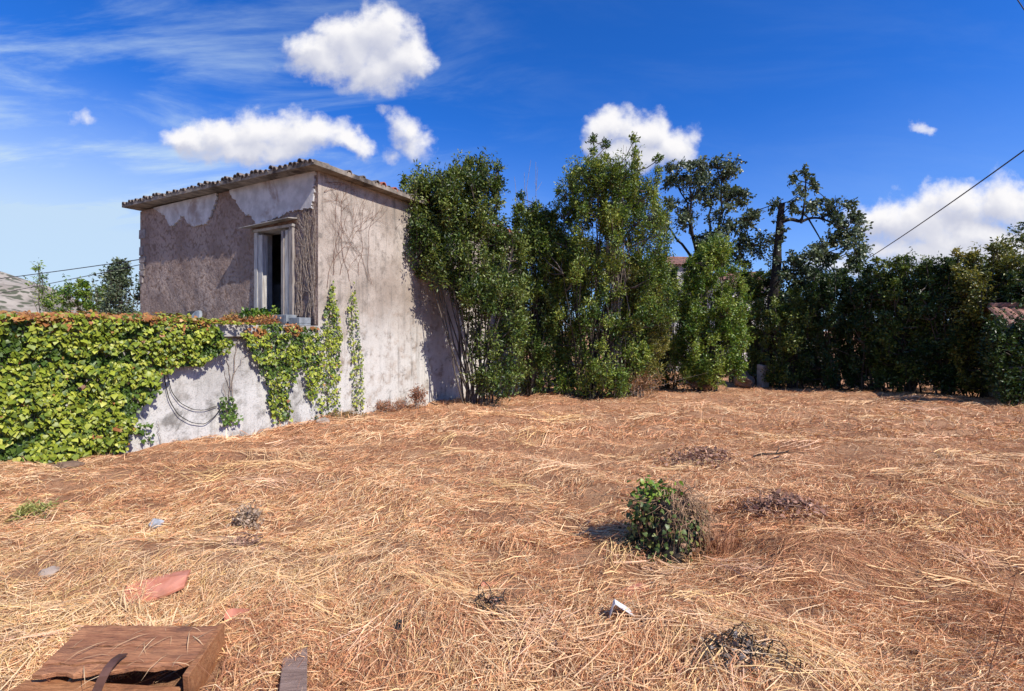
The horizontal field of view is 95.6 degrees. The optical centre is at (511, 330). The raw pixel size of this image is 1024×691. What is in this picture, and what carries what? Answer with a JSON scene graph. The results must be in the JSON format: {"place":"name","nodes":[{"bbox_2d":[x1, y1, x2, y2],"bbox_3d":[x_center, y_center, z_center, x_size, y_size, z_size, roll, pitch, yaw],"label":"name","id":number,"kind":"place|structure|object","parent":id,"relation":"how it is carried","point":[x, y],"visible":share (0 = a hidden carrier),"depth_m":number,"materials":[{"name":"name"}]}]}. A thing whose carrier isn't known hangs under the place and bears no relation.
{"place":"outdoors","nodes":[
{"label":"outdoors","id":0,"kind":"place"},
{"bbox_2d":[0,271,105,321],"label":"hill","id":1,"kind":"structure","parent":0,"point":[17,300],"depth_m":205.77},
{"bbox_2d":[393,619,405,629],"bbox_3d":[-0.525,1.380,2.176,0.066,0.053,0.057,0,0,-32],"label":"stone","id":2,"kind":"object","parent":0,"point":[397,626],"visible":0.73,"depth_m":2.16,"materials":[{"name":"grey stone"}]},
{"bbox_2d":[0,331,1023,690],"bbox_3d":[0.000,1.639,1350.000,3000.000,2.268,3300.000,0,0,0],"label":"ground","id":3,"kind":"structure","parent":0,"point":[592,489],"depth_m":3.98,"materials":[{"name":"beige plant"}]},
{"bbox_2d":[0,497,68,521],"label":"green weed","id":4,"kind":"object","parent":3,"relation":"on","point":[25,509],"visible":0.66,"depth_m":3.61,"materials":[{"name":"green plant"}]},
{"bbox_2d":[23,257,62,313],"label":"bush","id":5,"kind":"object","parent":3,"relation":"on","point":[48,303],"visible":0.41,"depth_m":15.04,"materials":[{"name":"green plant"}]},
{"bbox_2d":[38,566,58,577],"bbox_3d":[-2.792,1.457,2.802,0.100,0.071,0.096,0,0,17],"label":"stone","id":6,"kind":"object","parent":3,"relation":"on","point":[48,570],"visible":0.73,"depth_m":2.78,"materials":[{"name":"beige stone"}]},
{"bbox_2d":[51,461,84,469],"bbox_3d":[-5.004,1.530,5.239,0.282,0.115,0.158,0,0,-36],"label":"stone","id":7,"kind":"object","parent":3,"relation":"on","point":[66,464],"visible":0.68,"depth_m":5.21,"materials":[{"name":"beige stone"}]},
{"bbox_2d":[48,273,110,322],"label":"bush","id":8,"kind":"object","parent":3,"relation":"on","point":[83,295],"visible":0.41,"depth_m":20.63,"materials":[{"name":"green plant"}]},
{"bbox_2d":[88,256,139,315],"bbox_3d":[-16.709,-0.340,20.028,2.151,5.668,2.666,0,0,0],"label":"round tree","id":9,"kind":"object","parent":3,"relation":"on","point":[116,293],"visible":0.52,"depth_m":19.54,"materials":[{"name":"green plant"}]},
{"bbox_2d":[11,624,224,690],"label":"wooden crate","id":10,"kind":"object","parent":3,"relation":"on","point":[55,672],"visible":0.94,"depth_m":1.88,"materials":[{"name":"brown wood"}]},
{"bbox_2d":[69,615,212,690],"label":"loose straw","id":11,"kind":"object","parent":10,"relation":"on","point":[144,648],"visible":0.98,"depth_m":1.91,"materials":[{"name":"beige plant"}]},
{"bbox_2d":[84,587,170,618],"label":"dry tuft","id":12,"kind":"object","parent":3,"relation":"on","point":[125,603],"visible":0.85,"depth_m":2.46,"materials":[{"name":"plant"}]},
{"bbox_2d":[148,518,163,528],"bbox_3d":[-2.782,1.511,3.633,0.108,0.101,0.127,0,0,-30],"label":"stone","id":13,"kind":"object","parent":3,"relation":"on","point":[155,522],"visible":0.81,"depth_m":3.60,"materials":[{"name":"white stone"}]},
{"bbox_2d":[122,569,190,602],"bbox_3d":[-2.029,1.457,2.655,0.300,0.051,0.200,-6,15,-20],"label":"tile fragment","id":14,"kind":"object","parent":3,"relation":"on","point":[173,582],"visible":0.86,"depth_m":2.64,"materials":[{"name":"ceramic"}]},
{"bbox_2d":[0,323,318,464],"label":"terrace wall","id":15,"kind":"structure","parent":3,"relation":"on","point":[200,389],"depth_m":7.59,"materials":[{"name":"concrete"}]},
{"bbox_2d":[0,309,257,466],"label":"ivy","id":16,"kind":"object","parent":15,"relation":"attached to","point":[117,373],"visible":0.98,"depth_m":5.92,"materials":[{"name":"green plant"}]},
{"bbox_2d":[137,421,160,444],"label":"ivy","id":17,"kind":"object","parent":15,"relation":"attached to","point":[142,432],"visible":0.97,"depth_m":6.66,"materials":[{"name":"green plant"}]},
{"bbox_2d":[166,366,215,409],"bbox_3d":[-4.983,0.839,7.254,0.011,0.856,0.749,0,0,28],"label":"cable","id":18,"kind":"object","parent":15,"relation":"hanging from","point":[179,401],"visible":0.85,"depth_m":7.07,"materials":[{"name":"grey rubber"}]},
{"bbox_2d":[163,370,219,423],"bbox_3d":[-4.969,0.947,7.260,0.012,1.077,0.875,0,0,28],"label":"cable","id":19,"kind":"object","parent":15,"relation":"hanging from","point":[176,411],"visible":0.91,"depth_m":7.03,"materials":[{"name":"black rubber"}]},
{"bbox_2d":[192,310,201,317],"bbox_3d":[-7.559,-0.314,11.102,0.400,0.400,0.050,0,-20,28],"label":"round plate","id":20,"kind":"object","parent":15,"relation":"on","point":[198,313],"visible":0.45,"depth_m":11.09,"materials":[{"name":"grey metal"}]},
{"bbox_2d":[219,384,243,426],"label":"ivy","id":21,"kind":"object","parent":15,"relation":"attached to","point":[229,418],"visible":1,"depth_m":7.69,"materials":[{"name":"green plant"}]},
{"bbox_2d":[219,309,266,324],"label":"dry weed","id":22,"kind":"object","parent":15,"relation":"on","point":[233,313],"visible":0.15,"depth_m":10.02,"materials":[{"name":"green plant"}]},
{"bbox_2d":[215,314,281,324],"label":"dry weed","id":23,"kind":"object","parent":15,"relation":"on","point":[258,319],"visible":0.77,"depth_m":8.96,"materials":[{"name":"brown plant"}]},
{"bbox_2d":[238,305,280,324],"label":"green weed","id":24,"kind":"object","parent":15,"relation":"on","point":[247,312],"visible":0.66,"depth_m":9.72,"materials":[{"name":"green plant"}]},
{"bbox_2d":[221,322,325,424],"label":"ivy","id":25,"kind":"object","parent":15,"relation":"attached to","point":[292,356],"visible":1,"depth_m":8.54,"materials":[{"name":"green plant"}]},
{"bbox_2d":[273,315,296,324],"bbox_3d":[-4.611,-0.212,9.438,0.400,0.220,0.240,0,0,28],"label":"stone trough","id":26,"kind":"object","parent":15,"relation":"on","point":[284,319],"visible":0.44,"depth_m":9.29,"materials":[{"name":"grey stone"}]},
{"bbox_2d":[289,317,310,325],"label":"concrete block","id":27,"kind":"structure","parent":15,"relation":"on","point":[301,321],"depth_m":9.16,"materials":[{"name":"grey concrete"}]},
{"bbox_2d":[110,599,215,625],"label":"dry tuft","id":28,"kind":"object","parent":3,"relation":"on","point":[150,619],"visible":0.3,"depth_m":2.29,"materials":[{"name":"plant"}]},
{"bbox_2d":[224,608,251,624],"bbox_3d":[-1.356,1.414,2.301,0.120,0.044,0.100,6,17,-6],"label":"tile fragment","id":29,"kind":"object","parent":3,"relation":"on","point":[232,612],"visible":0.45,"depth_m":2.31,"materials":[{"name":"ceramic"}]},
{"bbox_2d":[211,525,266,550],"bbox_3d":[-1.851,1.467,3.175,0.331,0.193,0.346,0,0,-43],"label":"brush pile","id":30,"kind":"object","parent":3,"relation":"on","point":[239,540],"visible":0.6,"depth_m":3.16,"materials":[{"name":"plant"}]},
{"bbox_2d":[227,499,265,532],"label":"dry weed","id":31,"kind":"object","parent":3,"relation":"on","point":[245,516],"visible":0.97,"depth_m":3.63,"materials":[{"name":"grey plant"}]},
{"bbox_2d":[279,647,307,690],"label":"plank","id":32,"kind":"object","parent":3,"relation":"on","point":[293,675],"visible":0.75,"depth_m":1.85,"materials":[{"name":"grey wood"}]},
{"bbox_2d":[316,417,329,422],"bbox_3d":[-3.648,1.774,8.944,0.262,0.177,0.590,0,0,-25],"label":"stone","id":33,"kind":"object","parent":3,"relation":"on","point":[322,419],"visible":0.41,"depth_m":8.90,"materials":[{"name":"beige stone"}]},
{"bbox_2d":[122,158,524,417],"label":"abandoned house","id":34,"kind":"structure","parent":3,"relation":"on","point":[214,249],"depth_m":10.83,"materials":[{"name":"paint"}]},
{"bbox_2d":[0,259,138,278],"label":"overhead wire","id":35,"kind":"object","parent":34,"relation":"attached to","point":[71,269],"visible":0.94,"depth_m":13.65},
{"bbox_2d":[2,265,137,292],"bbox_3d":[-18.914,-1.154,16.000,18.151,1.435,0.020,0,0,19],"label":"overhead wire","id":36,"kind":"object","parent":34,"relation":"attached to","point":[70,279],"visible":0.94,"depth_m":14.02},
{"bbox_2d":[295,175,315,323],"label":"dry creeper","id":37,"kind":"object","parent":34,"relation":"attached to","point":[305,261],"visible":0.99,"depth_m":9.48,"materials":[{"name":"plant"}]},
{"bbox_2d":[314,279,343,419],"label":"ivy","id":38,"kind":"object","parent":34,"relation":"attached to","point":[334,346],"visible":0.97,"depth_m":9.56,"materials":[{"name":"green plant"}]},
{"bbox_2d":[347,281,365,410],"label":"ivy","id":39,"kind":"object","parent":34,"relation":"attached to","point":[354,358],"visible":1,"depth_m":10.16,"materials":[{"name":"green plant"}]},
{"bbox_2d":[321,175,398,287],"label":"dry creeper","id":40,"kind":"object","parent":34,"relation":"attached to","point":[341,202],"visible":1,"depth_m":9.96,"materials":[{"name":"plant"}]},
{"bbox_2d":[325,409,374,417],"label":"dry weed","id":41,"kind":"object","parent":3,"relation":"on","point":[343,414],"visible":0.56,"depth_m":9.57,"materials":[{"name":"brown plant"}]},
{"bbox_2d":[366,397,407,412],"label":"dry weed","id":42,"kind":"object","parent":3,"relation":"on","point":[389,406],"visible":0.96,"depth_m":10.72,"materials":[{"name":"brown plant"}]},
{"bbox_2d":[405,383,428,408],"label":"dry weed","id":43,"kind":"object","parent":3,"relation":"on","point":[416,396],"visible":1,"depth_m":11.31,"materials":[{"name":"brown plant"}]},
{"bbox_2d":[397,147,535,409],"bbox_3d":[-1.342,-1.376,12.144,3.922,6.910,2.435,0,0,0],"label":"tall shrub","id":44,"kind":"object","parent":3,"relation":"on","point":[488,285],"visible":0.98,"depth_m":11.75,"materials":[{"name":"green plant"}]},
{"bbox_2d":[469,580,508,615],"bbox_3d":[-0.112,1.337,2.270,0.205,0.187,0.176,0,0,0],"label":"brush pile","id":45,"kind":"object","parent":3,"relation":"on","point":[496,601],"visible":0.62,"depth_m":2.26,"materials":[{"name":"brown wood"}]},
{"bbox_2d":[481,582,503,588],"bbox_3d":[-0.110,1.464,2.655,0.140,0.045,0.100,6,5,-11],"label":"tile fragment","id":46,"kind":"object","parent":3,"relation":"on","point":[490,584],"visible":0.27,"depth_m":2.66,"materials":[{"name":"ceramic"}]},
{"bbox_2d":[514,161,540,395],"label":"bare shoots","id":47,"kind":"object","parent":3,"relation":"on","point":[516,390],"visible":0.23,"depth_m":15.19,"materials":[{"name":"brown plant"}]},
{"bbox_2d":[507,189,567,396],"bbox_3d":[0.822,-1.149,14.876,1.935,6.717,2.019,0,0,-27],"label":"shrub","id":48,"kind":"object","parent":3,"relation":"on","point":[539,352],"visible":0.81,"depth_m":14.56,"materials":[{"name":"green plant"}]},
{"bbox_2d":[545,234,594,390],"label":"shrub","id":49,"kind":"object","parent":3,"relation":"on","point":[566,341],"visible":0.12,"depth_m":17.44,"materials":[{"name":"green plant"}]},
{"bbox_2d":[546,238,628,384],"bbox_3d":[2.923,-0.820,19.465,4.508,6.457,1.891,0,0,0],"label":"shrub","id":50,"kind":"object","parent":3,"relation":"on","point":[593,283],"visible":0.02,"depth_m":19.34,"materials":[{"name":"green plant"}]},
{"bbox_2d":[533,131,683,399],"bbox_3d":[2.971,-2.050,14.618,4.915,8.649,3.702,0,0,0],"label":"tall shrub","id":51,"kind":"object","parent":3,"relation":"on","point":[598,176],"visible":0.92,"depth_m":13.99,"materials":[{"name":"green plant"}]},
{"bbox_2d":[602,145,636,398],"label":"bare shoots","id":52,"kind":"object","parent":3,"relation":"on","point":[607,312],"visible":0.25,"depth_m":14.29,"materials":[{"name":"brown plant"}]},
{"bbox_2d":[609,599,633,617],"bbox_3d":[0.501,1.288,2.160,0.121,0.076,0.065,0,0,-7],"label":"sheet scrap","id":53,"kind":"object","parent":3,"relation":"on","point":[617,603],"visible":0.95,"depth_m":2.15,"materials":[{"name":"white paper"}]},
{"bbox_2d":[619,583,648,597],"bbox_3d":[0.670,1.427,2.533,0.176,0.046,0.120,3,7,-34],"label":"tile fragment","id":54,"kind":"object","parent":3,"relation":"on","point":[632,586],"visible":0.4,"depth_m":2.55,"materials":[{"name":"ceramic"}]},
{"bbox_2d":[607,248,677,396],"bbox_3d":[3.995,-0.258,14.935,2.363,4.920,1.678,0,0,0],"label":"yellowing shrub","id":55,"kind":"object","parent":3,"relation":"on","point":[661,330],"visible":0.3,"depth_m":14.62,"materials":[{"name":"green plant"}]},
{"bbox_2d":[594,366,700,397],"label":"dry weed","id":56,"kind":"object","parent":3,"relation":"on","point":[645,385],"visible":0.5,"depth_m":14.26,"materials":[{"name":"brown plant"}]},
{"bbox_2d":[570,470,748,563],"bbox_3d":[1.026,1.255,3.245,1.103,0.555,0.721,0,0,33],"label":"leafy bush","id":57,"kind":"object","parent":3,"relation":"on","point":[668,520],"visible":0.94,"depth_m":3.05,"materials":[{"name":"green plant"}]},
{"bbox_2d":[648,255,689,388],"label":"shrub","id":58,"kind":"object","parent":3,"relation":"on","point":[674,272],"visible":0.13,"depth_m":18.74,"materials":[{"name":"green plant"}]},
{"bbox_2d":[647,256,700,370],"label":"village house","id":59,"kind":"structure","parent":3,"relation":"on","point":[678,261],"depth_m":30.09,"materials":[{"name":"beige paint"}]},
{"bbox_2d":[683,379,718,392],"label":"dry weed","id":60,"kind":"object","parent":3,"relation":"on","point":[693,384],"visible":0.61,"depth_m":16.44,"materials":[{"name":"brown plant"}]},
{"bbox_2d":[651,443,765,473],"bbox_3d":[2.176,1.491,5.527,1.519,0.340,0.998,0,0,0],"label":"brush pile","id":61,"kind":"object","parent":3,"relation":"on","point":[709,453],"visible":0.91,"depth_m":5.42,"materials":[{"name":"plant"}]},
{"bbox_2d":[668,225,759,391],"bbox_3d":[7.207,-0.786,16.787,3.018,6.126,3.239,0,0,0],"label":"conical shrub","id":62,"kind":"object","parent":3,"relation":"on","point":[728,328],"visible":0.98,"depth_m":16.27,"materials":[{"name":"green plant"}]},
{"bbox_2d":[645,152,782,336],"bbox_3d":[9.005,-2.929,21.669,6.617,10.779,3.993,0,0,0],"label":"leafy tree","id":63,"kind":"object","parent":3,"relation":"on","point":[735,192],"visible":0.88,"depth_m":21.24,"materials":[{"name":"green plant"}]},
{"bbox_2d":[683,525,773,557],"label":"dry tuft","id":64,"kind":"object","parent":3,"relation":"on","point":[711,546],"visible":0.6,"depth_m":3.06,"materials":[{"name":"plant"}]},
{"bbox_2d":[707,272,768,360],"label":"village house","id":65,"kind":"structure","parent":3,"relation":"on","point":[732,296],"depth_m":36.24,"materials":[{"name":"white paint"}]},
{"bbox_2d":[712,269,764,382],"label":"shrub","id":66,"kind":"object","parent":3,"relation":"on","point":[737,291],"visible":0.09,"depth_m":22.25,"materials":[{"name":"green plant"}]},
{"bbox_2d":[684,621,800,683],"bbox_3d":[0.908,1.281,1.879,0.458,0.169,0.329,0,0,0],"label":"brush pile","id":67,"kind":"object","parent":3,"relation":"on","point":[743,639],"visible":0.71,"depth_m":1.85,"materials":[{"name":"plant"}]},
{"bbox_2d":[734,371,754,387],"bbox_3d":[9.688,2.065,19.382,0.798,0.730,0.915,0,0,35],"label":"boulder","id":68,"kind":"object","parent":3,"relation":"on","point":[749,380],"visible":0.74,"depth_m":19.09,"materials":[{"name":"stone"}]},
{"bbox_2d":[757,364,769,386],"bbox_3d":[10.466,1.942,19.348,0.387,1.082,0.335,2,-1,-17],"label":"grey post","id":69,"kind":"object","parent":3,"relation":"on","point":[760,382],"visible":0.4,"depth_m":19.23,"materials":[{"name":"concrete"}]},
{"bbox_2d":[737,259,792,384],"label":"shrub","id":70,"kind":"object","parent":3,"relation":"on","point":[759,277],"visible":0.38,"depth_m":20.37,"materials":[{"name":"green plant"}]},
{"bbox_2d":[752,447,804,457],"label":"fallen twig","id":71,"kind":"object","parent":3,"relation":"on","point":[773,453],"visible":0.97,"depth_m":5.70,"materials":[{"name":"grey wood"}]},
{"bbox_2d":[757,280,829,388],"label":"boundary shrub","id":72,"kind":"object","parent":3,"relation":"on","point":[791,315],"visible":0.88,"depth_m":18.57,"materials":[{"name":"green plant"}]},
{"bbox_2d":[716,487,873,531],"bbox_3d":[2.246,1.405,3.616,1.274,0.287,0.598,0,0,0],"label":"brush pile","id":73,"kind":"object","parent":3,"relation":"on","point":[774,497],"visible":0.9,"depth_m":3.62,"materials":[{"name":"plant"}]},
{"bbox_2d":[775,278,838,384],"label":"boundary shrub","id":74,"kind":"object","parent":3,"relation":"on","point":[824,336],"depth_m":20.82,"materials":[{"name":"green plant"}]},
{"bbox_2d":[753,162,874,385],"bbox_3d":[13.075,-2.211,19.584,5.651,9.438,2.787,0,0,0],"label":"broken tree","id":75,"kind":"object","parent":3,"relation":"on","point":[817,253],"visible":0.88,"depth_m":19.43,"materials":[{"name":"green plant"}]},
{"bbox_2d":[790,263,868,389],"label":"boundary shrub","id":76,"kind":"object","parent":3,"relation":"on","point":[824,297],"visible":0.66,"depth_m":17.89,"materials":[{"name":"green plant"}]},
{"bbox_2d":[826,263,912,391],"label":"boundary shrub","id":77,"kind":"object","parent":3,"relation":"on","point":[860,293],"visible":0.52,"depth_m":17.05,"materials":[{"name":"green plant"}]},
{"bbox_2d":[851,262,939,387],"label":"boundary shrub","id":78,"kind":"object","parent":3,"relation":"on","point":[860,274],"depth_m":19.36,"materials":[{"name":"green plant"}]},
{"bbox_2d":[860,247,959,394],"bbox_3d":[14.011,-0.305,16.419,2.915,5.231,2.480,0,0,14],"label":"boundary shrub","id":79,"kind":"object","parent":3,"relation":"on","point":[889,322],"visible":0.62,"depth_m":16.10,"materials":[{"name":"green plant"}]},
{"bbox_2d":[894,251,996,397],"bbox_3d":[14.574,-0.195,15.666,2.989,5.046,2.819,0,0,0],"label":"boundary shrub","id":80,"kind":"object","parent":3,"relation":"on","point":[929,279],"visible":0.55,"depth_m":15.26,"materials":[{"name":"green plant"}]},
{"bbox_2d":[939,254,998,389],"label":"boundary shrub","id":81,"kind":"object","parent":3,"relation":"on","point":[983,262],"depth_m":17.11,"materials":[{"name":"green plant"}]},
{"bbox_2d":[925,235,1023,397],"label":"boundary shrub","id":82,"kind":"object","parent":3,"relation":"on","point":[1001,259],"visible":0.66,"depth_m":14.60,"materials":[{"name":"green plant"}]},
{"bbox_2d":[972,267,1023,387],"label":"boundary shrub","id":83,"kind":"object","parent":3,"relation":"on","point":[1013,288],"visible":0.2,"depth_m":13.75,"materials":[{"name":"green plant"}]},
{"bbox_2d":[973,293,1023,406],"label":"boundary shrub","id":84,"kind":"object","parent":3,"relation":"on","point":[1005,360],"visible":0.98,"depth_m":11.92,"materials":[{"name":"green plant"}]},
{"bbox_2d":[980,302,1023,397],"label":"village house","id":85,"kind":"structure","parent":3,"relation":"on","point":[1006,306],"depth_m":13.61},
{"bbox_2d":[1003,221,1023,258],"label":"leafy tree","id":86,"kind":"object","parent":3,"relation":"on","point":[1020,240],"visible":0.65,"depth_m":21.45,"materials":[{"name":"green plant"}]},
{"bbox_2d":[0,0,1023,330],"label":"sky","id":87,"kind":"structure","parent":0,"point":[901,108],"materials":[{"name":"blue"}]},
{"bbox_2d":[863,150,1023,261],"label":"overhead wire","id":88,"kind":"object","parent":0,"point":[955,199],"visible":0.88,"depth_m":18.09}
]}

